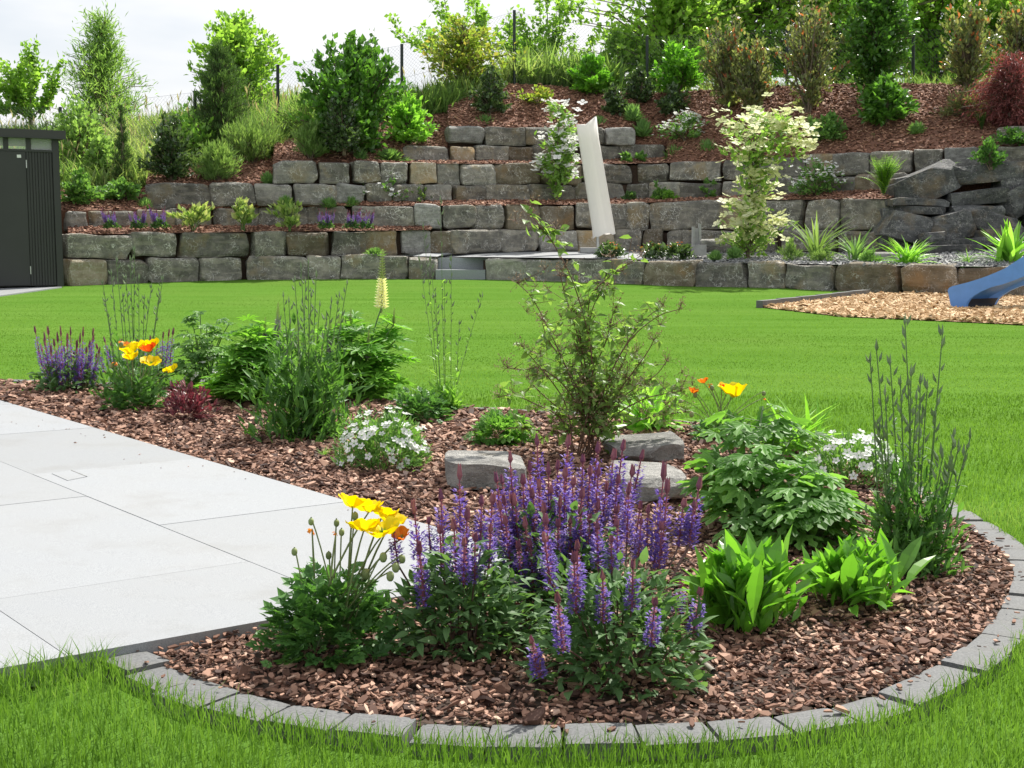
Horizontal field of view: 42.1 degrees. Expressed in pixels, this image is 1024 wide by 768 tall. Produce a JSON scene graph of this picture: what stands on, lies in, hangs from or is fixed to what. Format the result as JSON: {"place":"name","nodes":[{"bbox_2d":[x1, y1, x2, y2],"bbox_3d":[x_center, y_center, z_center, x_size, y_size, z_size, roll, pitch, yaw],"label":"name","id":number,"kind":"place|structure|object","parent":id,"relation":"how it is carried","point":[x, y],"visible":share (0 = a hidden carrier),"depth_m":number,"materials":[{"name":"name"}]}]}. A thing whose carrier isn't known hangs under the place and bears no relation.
{"place":"outdoors","nodes":[
{"label":"outdoors","id":0,"kind":"place"},
{"bbox_2d":[0,400,548,691],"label":"pavement","id":1,"kind":"structure","parent":0,"point":[150,548],"depth_m":4.50,"materials":[{"name":"grey concrete"}]},
{"bbox_2d":[66,157,893,234],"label":"terrace bark mulch","id":2,"kind":"object","parent":0,"point":[179,227],"visible":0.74,"depth_m":23.80,"materials":[{"name":"brown wood"}]},
{"bbox_2d":[529,97,587,201],"bbox_3d":[0.867,-4.376,25.052,1.108,1.983,1.105,0,6,0],"label":"flowering dogwood","id":3,"kind":"object","parent":2,"relation":"on","point":[563,147],"visible":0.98,"depth_m":25.00,"materials":[{"name":"white plant"}]},
{"bbox_2d":[787,154,852,195],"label":"white flowering shrub","id":4,"kind":"object","parent":2,"relation":"on","point":[801,183],"visible":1,"depth_m":23.64,"materials":[{"name":"grey plant"}]},
{"bbox_2d":[885,159,961,198],"bbox_3d":[7.021,-3.371,22.674,1.269,0.941,0.785,0,6,0],"label":"cascade rock","id":5,"kind":"object","parent":2,"relation":"on","point":[938,179],"visible":0.69,"depth_m":22.34,"materials":[{"name":"stone"}]},
{"bbox_2d":[957,161,1023,184],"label":"cascade rock","id":6,"kind":"object","parent":5,"relation":"on","point":[980,173],"visible":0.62,"depth_m":22.32,"materials":[{"name":"stone"}]},
{"bbox_2d":[0,32,989,189],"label":"meadow grass","id":7,"kind":"structure","parent":0,"point":[439,96],"depth_m":27.74,"materials":[{"name":"green plant"}]},
{"bbox_2d":[108,102,137,178],"bbox_3d":[-6.924,-4.258,23.610,0.488,1.450,0.519,2,7,20],"label":"dwarf conifer","id":8,"kind":"object","parent":7,"relation":"on","point":[123,153],"visible":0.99,"depth_m":23.57,"materials":[{"name":"green plant"}]},
{"bbox_2d":[0,0,999,128],"label":"sky","id":9,"kind":"structure","parent":0,"point":[158,33],"materials":[{"name":"white"}]},
{"bbox_2d":[0,264,1023,767],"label":"lawn ground","id":10,"kind":"structure","parent":0,"point":[410,292],"depth_m":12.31,"materials":[{"name":"green plant"}]},
{"bbox_2d":[0,128,65,286],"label":"garden shed","id":11,"kind":"structure","parent":10,"relation":"on","point":[31,248],"depth_m":20.22,"materials":[{"name":"grey metal"}]},
{"bbox_2d":[0,151,30,285],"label":"door","id":12,"kind":"structure","parent":11,"relation":"in","point":[15,268],"depth_m":20.08,"materials":[{"name":"metal"}]},
{"bbox_2d":[62,230,438,285],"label":"retaining wall","id":13,"kind":"structure","parent":10,"relation":"on","point":[200,256],"depth_m":22.66,"materials":[{"name":"beige stone"}]},
{"bbox_2d":[63,206,414,231],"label":"retaining wall","id":14,"kind":"structure","parent":13,"relation":"on","point":[402,216],"depth_m":23.76,"materials":[{"name":"grey stone"}]},
{"bbox_2d":[436,257,486,279],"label":"garden steps","id":15,"kind":"structure","parent":10,"relation":"on","point":[466,268],"depth_m":23.10,"materials":[{"name":"grey stone"}]},
{"bbox_2d":[0,379,1023,734],"bbox_3d":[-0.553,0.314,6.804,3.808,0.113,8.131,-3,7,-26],"label":"bark mulch","id":16,"kind":"object","parent":10,"relation":"on","point":[204,437],"visible":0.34,"depth_m":3.65,"materials":[{"name":"brown wood"}]},
{"bbox_2d":[27,326,102,392],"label":"purple salvia plant","id":17,"kind":"object","parent":16,"relation":"on","point":[59,376],"visible":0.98,"depth_m":9.01,"materials":[{"name":"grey plant"}]},
{"bbox_2d":[89,244,165,397],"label":"budding perennial","id":18,"kind":"object","parent":16,"relation":"on","point":[114,375],"visible":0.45,"depth_m":8.76,"materials":[{"name":"green plant"}]},
{"bbox_2d":[96,337,176,410],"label":"iceland poppy plant","id":19,"kind":"object","parent":16,"relation":"on","point":[137,389],"visible":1,"depth_m":8.19,"materials":[{"name":"green plant"}]},
{"bbox_2d":[162,379,227,422],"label":"red leaved plant","id":20,"kind":"object","parent":16,"relation":"on","point":[194,403],"visible":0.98,"depth_m":7.81,"materials":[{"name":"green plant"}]},
{"bbox_2d":[163,310,244,388],"bbox_3d":[-2.134,-0.237,9.159,0.568,0.534,0.549,0,6,0],"label":"delphinium","id":21,"kind":"object","parent":16,"relation":"on","point":[203,352],"visible":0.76,"depth_m":9.12,"materials":[{"name":"green plant"}]},
{"bbox_2d":[193,304,301,402],"bbox_3d":[-1.671,-0.203,8.516,0.718,0.637,0.755,6,9,41],"label":"lupin","id":22,"kind":"object","parent":16,"relation":"on","point":[227,382],"visible":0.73,"depth_m":8.38,"materials":[{"name":"green plant"}]},
{"bbox_2d":[234,258,374,442],"bbox_3d":[-1.087,-0.180,7.099,0.728,0.993,0.679,0,6,0],"label":"budding perennial","id":23,"kind":"object","parent":16,"relation":"on","point":[305,402],"visible":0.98,"depth_m":7.03,"materials":[{"name":"green plant"}]},
{"bbox_2d":[244,493,421,669],"bbox_3d":[-0.436,0.476,3.354,0.422,0.426,0.397,0,6,0],"label":"iceland poppy plant","id":24,"kind":"object","parent":16,"relation":"on","point":[338,617],"visible":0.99,"depth_m":3.29,"materials":[{"name":"green plant"}]},
{"bbox_2d":[315,249,420,400],"bbox_3d":[-0.965,-0.374,8.614,0.771,0.991,0.745,0,6,0],"label":"lupin","id":25,"kind":"object","parent":16,"relation":"on","point":[370,359],"visible":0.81,"depth_m":8.57,"materials":[{"name":"green plant"}]},
{"bbox_2d":[330,404,432,471],"bbox_3d":[-0.614,0.235,6.234,0.501,0.297,0.548,0,6,0],"label":"white campion","id":26,"kind":"object","parent":16,"relation":"on","point":[405,442],"visible":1,"depth_m":6.12,"materials":[{"name":"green plant"}]},
{"bbox_2d":[379,386,456,423],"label":"leafy perennial","id":27,"kind":"object","parent":16,"relation":"on","point":[413,405],"visible":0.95,"depth_m":7.78,"materials":[{"name":"green plant"}]},
{"bbox_2d":[418,196,482,410],"bbox_3d":[-0.382,-0.484,8.183,0.399,1.342,0.495,0,6,0],"label":"self sown weed","id":28,"kind":"object","parent":16,"relation":"on","point":[453,396],"visible":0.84,"depth_m":8.14,"materials":[{"name":"green plant"}]},
{"bbox_2d":[386,463,551,663],"bbox_3d":[-0.109,0.453,3.416,0.420,0.450,0.431,0,6,0],"label":"purple salvia plant","id":29,"kind":"object","parent":16,"relation":"on","point":[463,571],"visible":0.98,"depth_m":3.34,"materials":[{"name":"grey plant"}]},
{"bbox_2d":[444,450,526,489],"bbox_3d":[-0.120,0.366,5.795,0.366,0.116,0.446,0,6,0],"label":"garden boulder","id":30,"kind":"object","parent":16,"relation":"on","point":[479,468],"visible":0.88,"depth_m":5.61,"materials":[{"name":"stone"}]},
{"bbox_2d":[462,403,541,445],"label":"leafy perennial","id":31,"kind":"object","parent":16,"relation":"on","point":[494,419],"visible":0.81,"depth_m":6.85,"materials":[{"name":"green plant"}]},
{"bbox_2d":[473,433,644,638],"bbox_3d":[0.123,0.409,3.635,0.523,0.487,0.532,0,6,0],"label":"purple salvia plant","id":32,"kind":"object","parent":16,"relation":"on","point":[514,547],"visible":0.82,"depth_m":3.63,"materials":[{"name":"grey plant"}]},
{"bbox_2d":[486,195,697,459],"bbox_3d":[0.383,-0.250,6.431,1.030,1.306,0.620,0,6,0],"label":"seed headed shrub","id":33,"kind":"object","parent":16,"relation":"on","point":[586,394],"visible":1,"depth_m":6.41,"materials":[{"name":"green plant"}]},
{"bbox_2d":[513,460,718,702],"bbox_3d":[0.247,0.462,3.189,0.500,0.482,0.543,0,6,0],"label":"purple salvia plant","id":34,"kind":"object","parent":16,"relation":"on","point":[649,622],"visible":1,"depth_m":3.10,"materials":[{"name":"grey plant"}]},
{"bbox_2d":[600,431,683,461],"bbox_3d":[0.632,0.312,6.528,0.389,0.104,0.528,0,6,0],"label":"garden boulder","id":35,"kind":"object","parent":16,"relation":"on","point":[663,446],"visible":0.81,"depth_m":6.34,"materials":[{"name":"stone"}]},
{"bbox_2d":[608,460,686,502],"bbox_3d":[0.549,0.396,5.482,0.319,0.110,0.463,0,6,0],"label":"garden boulder","id":36,"kind":"object","parent":16,"relation":"on","point":[651,480],"visible":0.58,"depth_m":5.30,"materials":[{"name":"stone"}]},
{"bbox_2d":[607,376,701,433],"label":"daylily","id":37,"kind":"object","parent":16,"relation":"on","point":[644,423],"visible":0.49,"depth_m":7.42,"materials":[{"name":"green plant"}]},
{"bbox_2d":[678,377,765,439],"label":"iceland poppy plant","id":38,"kind":"object","parent":16,"relation":"on","point":[733,389],"visible":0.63,"depth_m":7.07,"materials":[{"name":"green plant"}]},
{"bbox_2d":[674,528,819,634],"bbox_3d":[0.641,0.524,3.610,0.421,0.292,0.472,0,6,0],"label":"leafy rosette","id":39,"kind":"object","parent":16,"relation":"on","point":[746,583],"visible":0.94,"depth_m":3.56,"materials":[{"name":"green plant"}]},
{"bbox_2d":[676,403,833,542],"bbox_3d":[0.903,0.308,4.805,0.617,0.454,0.731,0,6,0],"label":"delphinium","id":40,"kind":"object","parent":16,"relation":"on","point":[741,469],"visible":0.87,"depth_m":4.76,"materials":[{"name":"green plant"}]},
{"bbox_2d":[736,463,875,549],"bbox_3d":[1.018,0.426,4.579,0.503,0.276,0.452,0,6,0],"label":"delphinium","id":41,"kind":"object","parent":16,"relation":"on","point":[816,509],"visible":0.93,"depth_m":4.50,"materials":[{"name":"green plant"}]},
{"bbox_2d":[804,429,901,487],"bbox_3d":[1.479,0.313,5.813,0.484,0.237,0.508,0,6,0],"label":"white campion","id":42,"kind":"object","parent":16,"relation":"on","point":[846,450],"visible":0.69,"depth_m":5.70,"materials":[{"name":"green plant"}]},
{"bbox_2d":[782,524,935,616],"bbox_3d":[0.974,0.528,3.829,0.385,0.233,0.436,5,8,37],"label":"leafy rosette","id":43,"kind":"object","parent":16,"relation":"on","point":[846,568],"visible":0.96,"depth_m":3.78,"materials":[{"name":"green plant"}]},
{"bbox_2d":[855,313,972,579],"bbox_3d":[1.278,0.193,4.173,0.367,0.827,0.353,-1,7,-13],"label":"budding perennial","id":44,"kind":"object","parent":16,"relation":"on","point":[907,532],"visible":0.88,"depth_m":4.16,"materials":[{"name":"green plant"}]},
{"bbox_2d":[12,379,1023,761],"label":"stone edging","id":45,"kind":"object","parent":10,"relation":"on","point":[974,651],"visible":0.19,"depth_m":2.94,"materials":[{"name":"stone"}]},
{"bbox_2d":[485,257,1023,295],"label":"retaining wall","id":46,"kind":"structure","parent":10,"relation":"on","point":[911,277],"depth_m":20.48,"materials":[{"name":"grey stone"}]},
{"bbox_2d":[763,290,1023,324],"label":"wood chips","id":47,"kind":"object","parent":10,"relation":"on","point":[934,306],"visible":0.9,"depth_m":16.02,"materials":[{"name":"beige wood"}]},
{"bbox_2d":[948,256,1023,306],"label":"slide","id":48,"kind":"object","parent":10,"relation":"on","point":[991,289],"visible":0.95,"depth_m":16.17,"materials":[{"name":"blue plastic"}]},
{"bbox_2d":[396,251,651,258],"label":"platform paving","id":49,"kind":"structure","parent":0,"point":[572,254],"depth_m":23.45,"materials":[{"name":"stone"}]},
{"bbox_2d":[576,116,615,252],"bbox_3d":[1.516,-3.614,24.204,0.725,2.436,0.537,0,6,0],"label":"sculpture","id":50,"kind":"object","parent":49,"relation":"on","point":[601,217],"visible":0.98,"depth_m":23.97,"materials":[{"name":"white stone"}]},
{"bbox_2d":[413,198,910,253],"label":"retaining wall","id":51,"kind":"structure","parent":49,"relation":"on","point":[676,220],"depth_m":24.29,"materials":[{"name":"grey stone"}]},
{"bbox_2d":[68,129,996,291],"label":"wall backfill ground","id":52,"kind":"structure","parent":0,"point":[634,170],"depth_m":24.12,"materials":[{"name":"soil"}]},
{"bbox_2d":[403,126,664,163],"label":"retaining wall","id":53,"kind":"structure","parent":52,"relation":"on","point":[499,142],"depth_m":25.87,"materials":[{"name":"grey stone"}]},
{"bbox_2d":[145,146,1023,209],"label":"retaining wall","id":54,"kind":"structure","parent":52,"relation":"on","point":[518,181],"depth_m":24.20,"materials":[{"name":"grey stone"}]},
{"bbox_2d":[318,85,365,155],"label":"dark evergreen shrub","id":55,"kind":"object","parent":54,"relation":"on","point":[340,126],"visible":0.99,"depth_m":23.81,"materials":[{"name":"green plant"}]},
{"bbox_2d":[61,82,1023,258],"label":"hillside","id":56,"kind":"structure","parent":0,"point":[962,188],"depth_m":25.67,"materials":[{"name":"brown wood"}]},
{"bbox_2d":[0,34,68,125],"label":"young tree","id":57,"kind":"object","parent":56,"relation":"on","point":[20,90],"visible":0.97,"depth_m":30.11,"materials":[{"name":"green plant"}]},
{"bbox_2d":[60,166,108,204],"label":"wild bush","id":58,"kind":"object","parent":56,"relation":"on","point":[79,190],"visible":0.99,"depth_m":22.24,"materials":[{"name":"green plant"}]},
{"bbox_2d":[38,91,132,164],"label":"wild bush","id":59,"kind":"object","parent":56,"relation":"on","point":[78,127],"visible":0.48,"depth_m":24.51,"materials":[{"name":"green plant"}]},
{"bbox_2d":[36,0,158,127],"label":"willow tree","id":60,"kind":"object","parent":56,"relation":"on","point":[96,75],"visible":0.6,"depth_m":30.13,"materials":[{"name":"green plant"}]},
{"bbox_2d":[136,111,200,180],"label":"dark evergreen shrub","id":61,"kind":"object","parent":56,"relation":"on","point":[172,159],"visible":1,"depth_m":23.40,"materials":[{"name":"green plant"}]},
{"bbox_2d":[186,137,245,181],"bbox_3d":[-5.310,-4.008,23.789,1.301,0.866,0.962,6,9,43],"label":"juniper","id":62,"kind":"object","parent":56,"relation":"on","point":[218,163],"visible":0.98,"depth_m":23.61,"materials":[{"name":"green plant"}]},
{"bbox_2d":[187,37,255,145],"bbox_3d":[-5.586,-5.525,25.549,1.460,2.242,1.583,0,6,0],"label":"dark conifer","id":63,"kind":"object","parent":56,"relation":"on","point":[221,105],"visible":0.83,"depth_m":25.37,"materials":[{"name":"green plant"}]},
{"bbox_2d":[185,8,289,108],"bbox_3d":[-6.097,-6.972,30.019,2.316,2.971,2.742,0,6,0],"label":"round tree","id":64,"kind":"object","parent":56,"relation":"on","point":[235,32],"visible":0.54,"depth_m":29.57,"materials":[{"name":"green plant"}]},
{"bbox_2d":[220,114,284,163],"bbox_3d":[-4.786,-4.561,24.762,1.215,0.991,1.475,0,6,0],"label":"juniper","id":65,"kind":"object","parent":56,"relation":"on","point":[251,145],"visible":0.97,"depth_m":24.56,"materials":[{"name":"green plant"}]},
{"bbox_2d":[290,113,329,159],"bbox_3d":[-3.638,-4.499,24.231,0.900,0.919,1.155,0,6,0],"label":"juniper","id":66,"kind":"object","parent":56,"relation":"on","point":[310,142],"visible":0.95,"depth_m":24.04,"materials":[{"name":"green plant"}]},
{"bbox_2d":[288,28,412,153],"bbox_3d":[-3.041,-5.390,24.564,1.890,2.357,2.478,6,9,44],"label":"laurel","id":67,"kind":"object","parent":56,"relation":"on","point":[361,74],"visible":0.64,"depth_m":24.43,"materials":[{"name":"green plant"}]},
{"bbox_2d":[383,88,439,144],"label":"leafy bush","id":68,"kind":"object","parent":56,"relation":"on","point":[406,120],"visible":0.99,"depth_m":25.34,"materials":[{"name":"green plant"}]},
{"bbox_2d":[384,0,547,80],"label":"young tree","id":69,"kind":"object","parent":56,"relation":"on","point":[479,16],"visible":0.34,"depth_m":31.26,"materials":[{"name":"green plant"}]},
{"bbox_2d":[417,12,528,84],"bbox_3d":[-0.998,-6.795,27.851,2.049,1.801,2.532,-4,7,-28],"label":"acer","id":70,"kind":"object","parent":56,"relation":"on","point":[469,38],"visible":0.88,"depth_m":27.57,"materials":[{"name":"green plant"}]},
{"bbox_2d":[464,60,512,114],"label":"dark evergreen shrub","id":71,"kind":"object","parent":56,"relation":"on","point":[491,97],"visible":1,"depth_m":26.40,"materials":[{"name":"green plant"}]},
{"bbox_2d":[0,10,998,150],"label":"wire fence","id":72,"kind":"object","parent":56,"relation":"on","point":[912,60],"visible":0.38,"depth_m":27.52,"materials":[{"name":"black metal"}]},
{"bbox_2d":[495,0,598,61],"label":"young tree","id":73,"kind":"object","parent":56,"relation":"on","point":[564,7],"visible":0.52,"depth_m":31.16,"materials":[{"name":"green plant"}]},
{"bbox_2d":[566,52,618,94],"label":"leafy bush","id":74,"kind":"object","parent":56,"relation":"on","point":[590,76],"visible":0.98,"depth_m":27.77,"materials":[{"name":"green plant"}]},
{"bbox_2d":[601,19,664,79],"bbox_3d":[2.756,-7.353,30.494,1.552,1.957,1.274,0,6,0],"label":"young tree","id":75,"kind":"object","parent":56,"relation":"on","point":[620,40],"visible":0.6,"depth_m":30.38,"materials":[{"name":"green plant"}]},
{"bbox_2d":[551,0,763,92],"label":"tree","id":76,"kind":"object","parent":56,"relation":"on","point":[671,19],"visible":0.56,"depth_m":30.71,"materials":[{"name":"green plant"}]},
{"bbox_2d":[649,36,703,92],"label":"leafy bush","id":77,"kind":"object","parent":56,"relation":"on","point":[681,67],"visible":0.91,"depth_m":27.66,"materials":[{"name":"green plant"}]},
{"bbox_2d":[651,108,709,141],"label":"white flowering shrub","id":78,"kind":"object","parent":56,"relation":"on","point":[685,118],"visible":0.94,"depth_m":26.43,"materials":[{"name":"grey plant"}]},
{"bbox_2d":[698,7,770,109],"bbox_3d":[4.259,-6.494,26.703,1.330,2.055,1.324,6,9,43],"label":"photinia","id":79,"kind":"object","parent":56,"relation":"on","point":[719,71],"visible":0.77,"depth_m":26.61,"materials":[{"name":"green plant"}]},
{"bbox_2d":[644,0,836,84],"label":"tree","id":80,"kind":"object","parent":56,"relation":"on","point":[769,25],"visible":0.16,"depth_m":32.16,"materials":[{"name":"green plant"}]},
{"bbox_2d":[723,34,780,115],"bbox_3d":[4.766,-6.077,26.333,1.154,1.611,0.945,0,6,0],"label":"photinia","id":81,"kind":"object","parent":56,"relation":"on","point":[750,89],"visible":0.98,"depth_m":26.20,"materials":[{"name":"green plant"}]},
{"bbox_2d":[768,0,852,112],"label":"photinia","id":82,"kind":"object","parent":56,"relation":"on","point":[811,79],"visible":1,"depth_m":25.54,"materials":[{"name":"green plant"}]},
{"bbox_2d":[706,0,957,83],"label":"tree","id":83,"kind":"object","parent":56,"relation":"on","point":[836,6],"visible":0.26,"depth_m":32.02,"materials":[{"name":"green plant"}]},
{"bbox_2d":[834,0,923,90],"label":"holly tree","id":84,"kind":"object","parent":56,"relation":"on","point":[876,31],"visible":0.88,"depth_m":25.26,"materials":[{"name":"green plant"}]},
{"bbox_2d":[852,69,920,126],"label":"glossy shrub","id":85,"kind":"object","parent":56,"relation":"on","point":[886,98],"visible":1,"depth_m":24.38,"materials":[{"name":"green plant"}]},
{"bbox_2d":[853,0,1007,83],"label":"tree","id":86,"kind":"object","parent":56,"relation":"on","point":[928,50],"visible":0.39,"depth_m":33.63,"materials":[{"name":"green plant"}]},
{"bbox_2d":[939,0,1002,92],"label":"photinia","id":87,"kind":"object","parent":56,"relation":"on","point":[967,59],"visible":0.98,"depth_m":24.98,"materials":[{"name":"green plant"}]},
{"bbox_2d":[934,0,1023,80],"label":"tree","id":88,"kind":"object","parent":56,"relation":"on","point":[994,4],"visible":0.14,"depth_m":31.86,"materials":[{"name":"green plant"}]},
{"bbox_2d":[952,49,1023,126],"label":"red maple","id":89,"kind":"object","parent":56,"relation":"on","point":[1005,106],"visible":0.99,"depth_m":23.43,"materials":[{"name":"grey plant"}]},
{"bbox_2d":[987,0,1023,75],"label":"photinia","id":90,"kind":"object","parent":56,"relation":"on","point":[1014,42],"visible":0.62,"depth_m":25.76,"materials":[{"name":"green plant"}]},
{"bbox_2d":[647,248,1023,266],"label":"gravel ground","id":91,"kind":"structure","parent":0,"point":[946,260],"depth_m":20.30,"materials":[{"name":"grey gravel"}]},
{"bbox_2d":[706,92,822,258],"bbox_3d":[4.059,-3.338,21.623,1.782,2.710,1.901,0,6,0],"label":"flowering dogwood","id":92,"kind":"object","parent":91,"relation":"on","point":[749,231],"visible":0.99,"depth_m":21.57,"materials":[{"name":"green plant"}]},
{"bbox_2d":[901,244,983,254],"bbox_3d":[7.057,-2.158,21.848,1.286,0.306,0.816,0,6,0],"label":"cascade rock","id":93,"kind":"object","parent":91,"relation":"on","point":[940,249],"visible":0.34,"depth_m":21.45,"materials":[{"name":"stone"}]},
{"bbox_2d":[871,210,932,244],"bbox_3d":[6.508,-2.612,22.265,0.849,0.596,0.848,0,6,0],"label":"cascade rock","id":94,"kind":"object","parent":93,"relation":"on","point":[901,225],"visible":0.81,"depth_m":21.91,"materials":[{"name":"stone"}]},
{"bbox_2d":[931,240,959,244],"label":"cascade rock","id":95,"kind":"object","parent":93,"relation":"on","point":[949,242],"visible":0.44,"depth_m":21.60,"materials":[{"name":"stone"}]},
{"bbox_2d":[945,237,999,245],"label":"cascade rock","id":96,"kind":"object","parent":95,"relation":"on","point":[985,241],"visible":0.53,"depth_m":21.67,"materials":[{"name":"stone"}]},
{"bbox_2d":[969,227,1023,238],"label":"cascade rock","id":97,"kind":"object","parent":96,"relation":"on","point":[990,232],"visible":0.3,"depth_m":21.79,"materials":[{"name":"stone"}]},
{"bbox_2d":[971,209,1022,229],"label":"cascade rock","id":98,"kind":"object","parent":97,"relation":"on","point":[983,220],"visible":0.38,"depth_m":21.95,"materials":[{"name":"stone"}]},
{"bbox_2d":[946,205,1004,214],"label":"cascade rock","id":99,"kind":"object","parent":98,"relation":"on","point":[998,209],"visible":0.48,"depth_m":22.07,"materials":[{"name":"stone"}]},
{"bbox_2d":[939,187,1009,205],"bbox_3d":[7.847,-3.149,22.597,1.082,0.382,0.846,0,6,0],"label":"cascade rock","id":100,"kind":"object","parent":99,"relation":"on","point":[996,195],"visible":0.74,"depth_m":22.20,"materials":[{"name":"stone"}]},
{"bbox_2d":[926,209,976,238],"bbox_3d":[7.276,-2.636,22.280,0.954,0.623,0.848,0,6,0],"label":"cascade rock","id":101,"kind":"object","parent":93,"relation":"on","point":[957,224],"visible":0.53,"depth_m":21.88,"materials":[{"name":"stone"}]},
{"bbox_2d":[967,218,1023,262],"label":"iris","id":102,"kind":"object","parent":91,"relation":"on","point":[1009,246],"visible":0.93,"depth_m":19.00,"materials":[{"name":"green plant"}]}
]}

